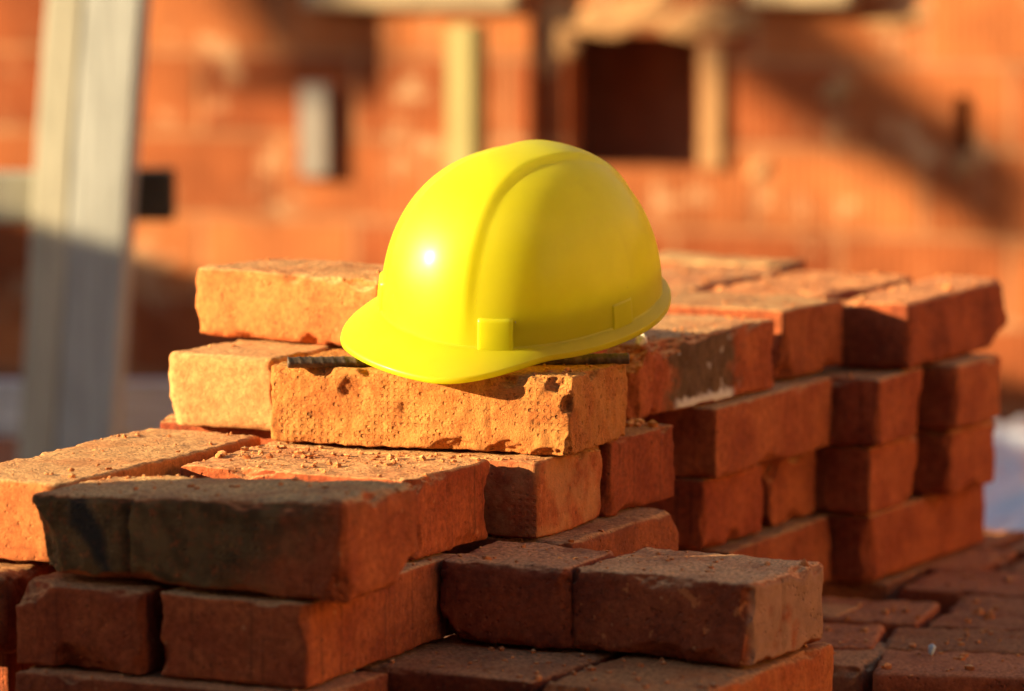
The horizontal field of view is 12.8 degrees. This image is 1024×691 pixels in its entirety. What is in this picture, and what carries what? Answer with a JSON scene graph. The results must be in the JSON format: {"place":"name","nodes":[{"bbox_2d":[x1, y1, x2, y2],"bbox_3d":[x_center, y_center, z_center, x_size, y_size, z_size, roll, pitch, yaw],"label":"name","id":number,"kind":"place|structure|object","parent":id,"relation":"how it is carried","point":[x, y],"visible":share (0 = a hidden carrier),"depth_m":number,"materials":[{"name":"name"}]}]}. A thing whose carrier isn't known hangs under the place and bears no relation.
{"place":"outdoors","nodes":[
{"label":"outdoors","id":0,"kind":"place"},
{"bbox_2d":[0,373,1022,670],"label":"ground","id":1,"kind":"structure","parent":0,"point":[8,449],"depth_m":6.46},
{"bbox_2d":[0,652,39,690],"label":"clay brick","id":2,"kind":"object","parent":1,"relation":"on","point":[10,667],"visible":0.02,"depth_m":3.35,"materials":[{"name":"red brick"}]},
{"bbox_2d":[0,558,56,653],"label":"clay brick","id":3,"kind":"object","parent":2,"relation":"on","point":[16,577],"visible":0.22,"depth_m":3.31,"materials":[{"name":"red brick"}]},
{"bbox_2d":[0,428,260,561],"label":"clay brick","id":4,"kind":"object","parent":3,"relation":"on","point":[22,536],"visible":0.46,"depth_m":3.42,"materials":[{"name":"orange brick"}]},
{"bbox_2d":[0,0,175,458],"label":"timber post","id":5,"kind":"object","parent":1,"relation":"on","point":[84,195],"visible":0.79,"depth_m":5.52,"materials":[{"name":"grey wood"}]},
{"bbox_2d":[15,665,387,690],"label":"clay brick","id":6,"kind":"object","parent":1,"relation":"on","point":[37,678],"visible":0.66,"depth_m":3.23,"materials":[{"name":"brown brick"}]},
{"bbox_2d":[16,572,182,674],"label":"clay brick","id":7,"kind":"object","parent":6,"relation":"on","point":[85,621],"visible":0.41,"depth_m":3.25,"materials":[{"name":"red brick"}]},
{"bbox_2d":[32,475,419,602],"bbox_3d":[-0.206,0.132,3.273,0.262,0.075,0.115,3,7,27],"label":"clay brick","id":8,"kind":"object","parent":7,"relation":"on","point":[358,541],"visible":0.99,"depth_m":3.22,"materials":[{"name":"brown brick"}]},
{"bbox_2d":[160,553,454,687],"bbox_3d":[-0.143,0.194,3.321,0.120,0.062,0.257,3,7,24],"label":"clay brick","id":9,"kind":"object","parent":6,"relation":"on","point":[245,636],"visible":0.79,"depth_m":3.22,"materials":[{"name":"red brick"}]},
{"bbox_2d":[179,446,489,559],"bbox_3d":[-0.133,0.118,3.455,0.202,0.062,0.123,3,7,26],"label":"clay brick","id":10,"kind":"object","parent":9,"relation":"on","point":[451,500],"visible":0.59,"depth_m":3.42,"materials":[{"name":"brick"}]},
{"bbox_2d":[447,24,486,165],"bbox_3d":[-0.064,-0.161,6.581,0.045,0.598,0.045,3,7,28],"label":"timber prop","id":11,"kind":"object","parent":1,"relation":"on","point":[466,89],"visible":0.45,"depth_m":6.54,"materials":[{"name":"beige wood"}]},
{"bbox_2d":[355,634,633,690],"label":"clay brick","id":12,"kind":"object","parent":1,"relation":"on","point":[404,671],"visible":0.5,"depth_m":3.29,"materials":[{"name":"brown brick"}]},
{"bbox_2d":[440,541,614,648],"bbox_3d":[0.013,0.184,3.399,0.106,0.063,0.107,3,7,24],"label":"broken brick","id":13,"kind":"object","parent":12,"relation":"on","point":[503,597],"visible":0.88,"depth_m":3.35,"materials":[{"name":"brick"}]},
{"bbox_2d":[440,507,678,556],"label":"clay brick","id":14,"kind":"object","parent":12,"relation":"on","point":[632,530],"visible":0.22,"depth_m":3.54,"materials":[{"name":"red brick"}]},
{"bbox_2d":[261,441,601,538],"bbox_3d":[-0.063,0.106,3.568,0.243,0.062,0.121,3,7,26],"label":"clay brick","id":15,"kind":"object","parent":14,"relation":"on","point":[544,495],"visible":0.41,"depth_m":3.49,"materials":[{"name":"brick"}]},
{"bbox_2d":[271,349,627,455],"bbox_3d":[-0.049,0.043,3.578,0.251,0.062,0.134,2,7,21],"label":"clay brick","id":16,"kind":"object","parent":15,"relation":"on","point":[544,413],"visible":0.91,"depth_m":3.52,"materials":[{"name":"orange brick"}]},
{"bbox_2d":[287,353,629,367],"bbox_3d":[-0.041,0.012,3.555,0.266,0.009,0.012,-1,6,-6],"label":"steel bar","id":17,"kind":"object","parent":16,"relation":"on","point":[352,361],"visible":0.51,"depth_m":3.54,"materials":[{"name":"grey metal"}]},
{"bbox_2d":[341,140,670,383],"bbox_3d":[-0.004,-0.082,3.571,0.273,0.139,0.215,-20,29,-39],"label":"hard hat","id":18,"kind":"object","parent":16,"relation":"on","point":[507,259],"visible":1,"depth_m":3.51,"materials":[{"name":"yellow plastic"}]},
{"bbox_2d":[597,422,674,516],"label":"clay brick","id":19,"kind":"object","parent":14,"relation":"on","point":[637,467],"visible":0.29,"depth_m":3.62,"materials":[{"name":"red brick"}]},
{"bbox_2d":[590,349,606,353],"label":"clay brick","id":20,"kind":"object","parent":19,"relation":"on","point":[602,351],"depth_m":3.69,"materials":[{"name":"red brick"}]},
{"bbox_2d":[0,0,1023,416],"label":"brick wall","id":21,"kind":"structure","parent":1,"relation":"on","point":[872,136],"depth_m":6.98,"materials":[{"name":"brick"}]},
{"bbox_2d":[299,84,330,176],"bbox_3d":[-0.305,-0.333,7.105,0.048,0.144,0.018,2,7,20],"label":"grey board","id":22,"kind":"object","parent":21,"relation":"attached to","point":[315,125],"visible":1,"depth_m":7.10,"materials":[{"name":"grey wood"}]},
{"bbox_2d":[301,0,520,10],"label":"concrete beam","id":23,"kind":"structure","parent":21,"relation":"attached to","point":[506,5],"depth_m":6.98,"materials":[{"name":"beige concrete"}]},
{"bbox_2d":[746,0,857,5],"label":"concrete beam","id":24,"kind":"structure","parent":21,"relation":"attached to","point":[809,2],"depth_m":6.78,"materials":[{"name":"beige concrete"}]},
{"bbox_2d":[12,257,1022,690],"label":"brick crumbs","id":25,"kind":"object","parent":1,"relation":"on","point":[632,423],"visible":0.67,"depth_m":3.50,"materials":[{"name":"brick"}]},
{"bbox_2d":[544,642,833,690],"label":"clay brick","id":26,"kind":"object","parent":1,"relation":"on","point":[809,667],"visible":0.69,"depth_m":3.28,"materials":[{"name":"brown brick"}]},
{"bbox_2d":[572,547,823,666],"bbox_3d":[0.136,0.191,3.353,0.150,0.063,0.123,4,7,30],"label":"broken brick","id":27,"kind":"object","parent":26,"relation":"on","point":[688,613],"visible":1,"depth_m":3.31,"materials":[{"name":"brick"}]},
{"bbox_2d":[816,623,885,649],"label":"clay brick","id":28,"kind":"object","parent":1,"relation":"on","point":[875,634],"visible":0.09,"depth_m":3.76,"materials":[{"name":"red brick"}]},
{"bbox_2d":[832,642,892,690],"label":"clay brick","id":29,"kind":"object","parent":1,"relation":"on","point":[849,674],"visible":0.3,"depth_m":3.64,"materials":[{"name":"brown brick"}]},
{"bbox_2d":[822,563,929,601],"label":"clay brick","id":30,"kind":"object","parent":1,"relation":"on","point":[887,587],"visible":0.06,"depth_m":4.05,"materials":[{"name":"red brick"}]},
{"bbox_2d":[809,485,984,582],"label":"clay brick","id":31,"kind":"object","parent":30,"relation":"on","point":[914,530],"visible":0.46,"depth_m":4.08,"materials":[{"name":"red brick"}]},
{"bbox_2d":[814,434,916,514],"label":"clay brick","id":32,"kind":"object","parent":31,"relation":"on","point":[862,479],"visible":0.36,"depth_m":4.02,"materials":[{"name":"red brick"}]},
{"bbox_2d":[802,366,922,446],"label":"clay brick","id":33,"kind":"object","parent":32,"relation":"on","point":[869,407],"visible":0.35,"depth_m":4.01,"materials":[{"name":"red brick"}]},
{"bbox_2d":[661,264,791,290],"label":"clay brick","id":34,"kind":"object","parent":33,"relation":"on","point":[670,276],"visible":0.15,"depth_m":4.29,"materials":[{"name":"brick"}]},
{"bbox_2d":[659,251,805,272],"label":"clay brick","id":35,"kind":"object","parent":34,"relation":"on","point":[670,258],"visible":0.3,"depth_m":4.43,"materials":[{"name":"orange brick"}]},
{"bbox_2d":[666,290,842,377],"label":"clay brick","id":36,"kind":"object","parent":33,"relation":"on","point":[807,338],"visible":0.4,"depth_m":3.99,"materials":[{"name":"brick"}]},
{"bbox_2d":[911,420,994,494],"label":"clay brick","id":37,"kind":"object","parent":31,"relation":"on","point":[952,462],"visible":0.23,"depth_m":4.13,"materials":[{"name":"red brick"}]},
{"bbox_2d":[915,353,1000,430],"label":"clay brick","id":38,"kind":"object","parent":37,"relation":"on","point":[956,393],"visible":0.28,"depth_m":4.11,"materials":[{"name":"red brick"}]},
{"bbox_2d":[714,270,911,299],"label":"clay brick","id":39,"kind":"object","parent":38,"relation":"on","point":[826,281],"visible":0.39,"depth_m":4.22,"materials":[{"name":"orange brick"}]},
{"bbox_2d":[838,276,1007,369],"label":"clay brick","id":40,"kind":"object","parent":38,"relation":"on","point":[881,330],"visible":0.98,"depth_m":4.08,"materials":[{"name":"red brick"}]},
{"bbox_2d":[822,597,939,640],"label":"clay brick","id":41,"kind":"object","parent":1,"relation":"on","point":[927,612],"visible":0.12,"depth_m":3.87,"materials":[{"name":"red brick"}]},
{"bbox_2d":[678,514,830,582],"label":"clay brick","id":42,"kind":"object","parent":41,"relation":"on","point":[807,537],"visible":0.25,"depth_m":3.94,"materials":[{"name":"red brick"}]},
{"bbox_2d":[640,463,762,550],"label":"clay brick","id":43,"kind":"object","parent":42,"relation":"on","point":[707,512],"visible":0.24,"depth_m":3.82,"materials":[{"name":"red brick"}]},
{"bbox_2d":[629,375,831,477],"bbox_3d":[0.171,0.067,3.921,0.122,0.062,0.245,3,7,27],"label":"clay brick","id":44,"kind":"object","parent":43,"relation":"on","point":[785,418],"visible":0.5,"depth_m":3.85,"materials":[{"name":"red brick"}]},
{"bbox_2d":[606,314,773,419],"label":"clay brick","id":45,"kind":"object","parent":44,"relation":"on","point":[729,358],"visible":0.49,"depth_m":3.80,"materials":[{"name":"red brick"}]},
{"bbox_2d":[635,333,646,345],"bbox_3d":[0.104,-0.005,3.706,0.010,0.013,0.011,0,6,0],"label":"plaster bit","id":46,"kind":"object","parent":45,"relation":"on","point":[641,340],"visible":0.81,"depth_m":3.70,"materials":[{"name":"beige"}]},
{"bbox_2d":[761,450,814,525],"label":"clay brick","id":47,"kind":"object","parent":42,"relation":"on","point":[788,487],"visible":0.14,"depth_m":3.96,"materials":[{"name":"red brick"}]},
{"bbox_2d":[822,603,861,616],"bbox_3d":[0.250,0.237,3.894,0.082,0.032,0.062,3,7,27],"label":"brick stub","id":48,"kind":"object","parent":41,"relation":"on","point":[832,610],"visible":0.15,"depth_m":3.88,"materials":[{"name":"brick"}]},
{"bbox_2d":[873,650,1023,690],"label":"clay brick","id":49,"kind":"object","parent":1,"relation":"on","point":[997,675],"visible":0.99,"depth_m":3.59,"materials":[{"name":"brown brick"}]},
{"bbox_2d":[928,644,935,655],"bbox_3d":[0.336,0.244,3.668,0.006,0.010,0.007,0,6,0],"label":"stone chip","id":50,"kind":"object","parent":49,"relation":"on","point":[931,649],"visible":1,"depth_m":3.67,"materials":[{"name":"grey stone"}]},
{"bbox_2d":[885,627,1023,654],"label":"clay brick","id":51,"kind":"object","parent":1,"relation":"on","point":[920,638],"visible":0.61,"depth_m":3.74,"materials":[{"name":"red brick"}]},
{"bbox_2d":[898,567,1023,615],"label":"clay brick","id":52,"kind":"object","parent":1,"relation":"on","point":[933,587],"visible":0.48,"depth_m":4.00,"materials":[{"name":"red brick"}]},
{"bbox_2d":[920,547,1016,575],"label":"clay brick","id":53,"kind":"object","parent":1,"relation":"on","point":[979,559],"visible":0.13,"depth_m":4.18,"materials":[{"name":"red brick"}]},
{"bbox_2d":[928,595,1023,631],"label":"clay brick","id":54,"kind":"object","parent":1,"relation":"on","point":[1004,613],"visible":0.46,"depth_m":3.87,"materials":[{"name":"red brick"}]},
{"bbox_2d":[967,528,1023,549],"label":"clay brick","id":55,"kind":"object","parent":1,"relation":"on","point":[997,540],"visible":0.05,"depth_m":4.30,"materials":[{"name":"brown brick"}]},
{"bbox_2d":[984,417,1023,530],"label":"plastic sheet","id":56,"kind":"object","parent":1,"relation":"on","point":[1004,498],"visible":0.23,"depth_m":5.67,"materials":[{"name":"white plastic"}]},
{"bbox_2d":[998,559,1023,572],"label":"clay brick","id":57,"kind":"object","parent":1,"relation":"on","point":[1018,566],"visible":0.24,"depth_m":4.11,"materials":[{"name":"red brick"}]},
{"bbox_2d":[1005,539,1023,561],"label":"clay brick","id":58,"kind":"object","parent":1,"relation":"on","point":[1017,549],"visible":0.28,"depth_m":4.23,"materials":[{"name":"brown brick"}]},
{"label":"clay brick","id":59,"kind":"object","parent":1,"relation":"on","visible":0},
{"bbox_2d":[160,413,274,444],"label":"clay brick","id":60,"kind":"object","parent":59,"relation":"on","point":[168,422],"visible":0.06,"depth_m":3.67,"materials":[{"name":"orange brick"}]},
{"bbox_2d":[169,338,343,430],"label":"clay brick","id":61,"kind":"object","parent":60,"relation":"on","point":[214,385],"visible":0.4,"depth_m":3.64,"materials":[{"name":"orange brick"}]},
{"bbox_2d":[196,259,383,345],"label":"clay brick","id":62,"kind":"object","parent":61,"relation":"on","point":[294,300],"visible":0.62,"depth_m":3.71,"materials":[{"name":"orange brick"}]}
]}

